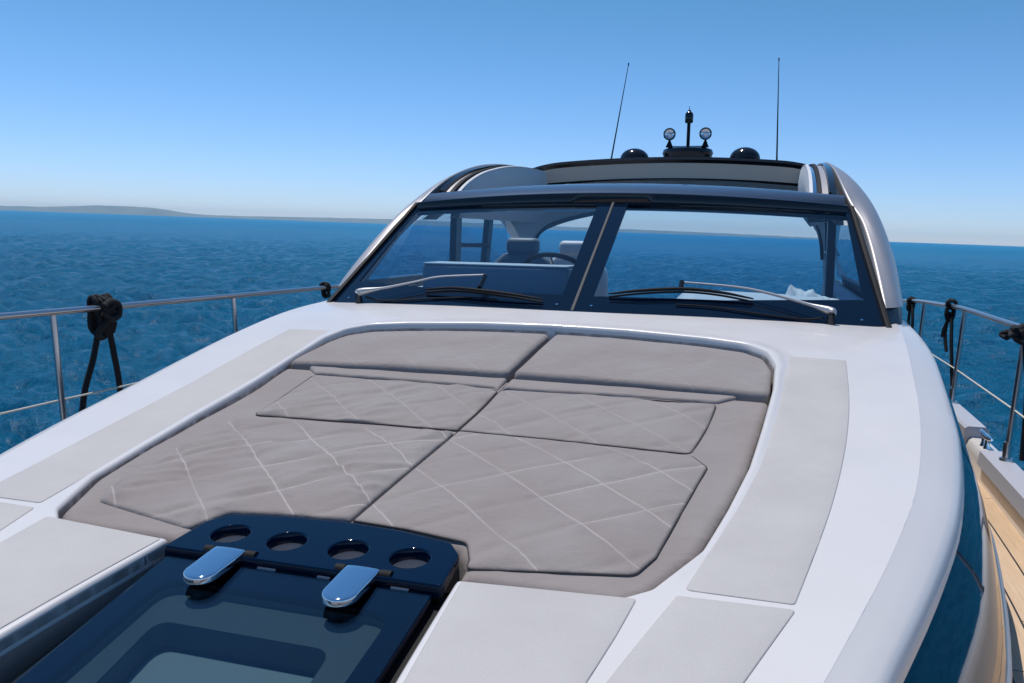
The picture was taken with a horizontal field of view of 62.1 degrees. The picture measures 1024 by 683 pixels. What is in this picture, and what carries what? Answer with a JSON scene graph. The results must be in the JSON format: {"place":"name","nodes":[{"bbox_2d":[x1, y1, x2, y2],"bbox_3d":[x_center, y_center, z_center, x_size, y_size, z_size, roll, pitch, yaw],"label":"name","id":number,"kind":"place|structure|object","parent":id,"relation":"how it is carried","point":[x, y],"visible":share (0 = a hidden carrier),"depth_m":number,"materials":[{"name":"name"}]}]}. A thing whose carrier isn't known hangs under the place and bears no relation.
{"place":"outdoors","nodes":[
{"label":"outdoors","id":0,"kind":"place"},
{"bbox_2d":[0,205,817,238],"bbox_3d":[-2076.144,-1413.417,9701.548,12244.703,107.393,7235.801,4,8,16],"label":"hills","id":1,"kind":"structure","parent":0,"point":[126,210],"depth_m":10643.28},
{"bbox_2d":[0,210,1023,470],"bbox_3d":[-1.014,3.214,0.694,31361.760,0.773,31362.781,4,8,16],"label":"sea","id":2,"kind":"structure","parent":0,"point":[50,260],"depth_m":54.95,"materials":[{"name":"liquid"}]},
{"bbox_2d":[0,58,1023,682],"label":"motor yacht","id":3,"kind":"object","parent":2,"relation":"on","point":[870,528],"visible":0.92,"depth_m":2.10,"materials":[{"name":"white plastic"}]},
{"bbox_2d":[79,293,122,411],"bbox_3d":[-1.935,0.133,4.084,0.143,0.732,0.319,3,8,17],"label":"fender rope","id":4,"kind":"object","parent":3,"relation":"attached to","point":[102,324],"visible":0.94,"depth_m":4.00,"materials":[{"name":"black fabric"}]},
{"bbox_2d":[63,366,507,542],"bbox_3d":[-0.688,0.337,2.723,0.959,0.272,1.492,3,8,17],"label":"sunbathing pad","id":5,"kind":"object","parent":3,"relation":"on","point":[334,444],"visible":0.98,"depth_m":2.49,"materials":[{"name":"beige fabric"}]},
{"bbox_2d":[319,282,330,297],"bbox_3d":[-1.351,-0.373,6.152,0.076,0.122,0.079,3,8,17],"label":"fender rope","id":6,"kind":"object","parent":3,"relation":"attached to","point":[327,290],"visible":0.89,"depth_m":6.13,"materials":[{"name":"black fabric"}]},
{"bbox_2d":[292,331,547,382],"bbox_3d":[-0.383,0.074,3.730,0.955,0.194,0.678,3,8,17],"label":"headrest cushion","id":7,"kind":"object","parent":3,"relation":"attached to","point":[507,356],"visible":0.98,"depth_m":3.57,"materials":[{"name":"beige fabric"}]},
{"bbox_2d":[353,379,767,597],"bbox_3d":[0.232,0.389,2.449,0.959,0.271,1.492,3,8,17],"label":"sunbathing pad","id":8,"kind":"object","parent":3,"relation":"on","point":[616,491],"visible":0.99,"depth_m":2.24,"materials":[{"name":"beige fabric"}]},
{"bbox_2d":[515,335,771,405],"bbox_3d":[0.554,0.127,3.451,0.955,0.195,0.678,3,8,17],"label":"headrest cushion","id":9,"kind":"object","parent":3,"relation":"attached to","point":[601,361],"visible":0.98,"depth_m":3.29,"materials":[{"name":"beige fabric"}]},
{"bbox_2d":[786,285,838,299],"bbox_3d":[1.694,-0.233,4.739,0.344,0.159,0.220,3,8,17],"label":"folded towel","id":10,"kind":"object","parent":3,"relation":"on","point":[792,290],"visible":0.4,"depth_m":4.70,"materials":[{"name":"white fabric"}]},
{"bbox_2d":[835,225,859,285],"bbox_3d":[2.398,-0.719,6.074,0.187,0.627,3.101,4,8,15],"label":"side window pane","id":11,"kind":"structure","parent":3,"relation":"in","point":[846,269],"depth_m":6.41,"materials":[{"name":"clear glass"}]},
{"bbox_2d":[906,296,915,328],"bbox_3d":[3.440,-0.228,7.324,0.079,0.320,0.265,3,8,17],"label":"fender rope","id":12,"kind":"object","parent":3,"relation":"hanging from","point":[910,306],"visible":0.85,"depth_m":7.32,"materials":[{"name":"black fabric"}]},
{"bbox_2d":[941,298,958,385],"bbox_3d":[2.942,-0.005,5.723,0.074,0.568,0.361,3,8,17],"label":"fender rope","id":13,"kind":"object","parent":3,"relation":"attached to","point":[949,316],"visible":0.91,"depth_m":5.68,"materials":[{"name":"black fabric"}]},
{"bbox_2d":[903,376,1007,682],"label":"side window","id":14,"kind":"structure","parent":3,"relation":"in","point":[965,639],"depth_m":1.98,"materials":[{"name":"blue glass"}]},
{"bbox_2d":[999,323,1023,460],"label":"fender rope","id":15,"kind":"object","parent":3,"relation":"attached to","point":[1014,332],"visible":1,"depth_m":3.92,"materials":[{"name":"black fabric"}]},
{"bbox_2d":[0,0,1023,245],"label":"sky","id":16,"kind":"structure","parent":0,"point":[270,108],"materials":[{"name":"blue"}]}
]}

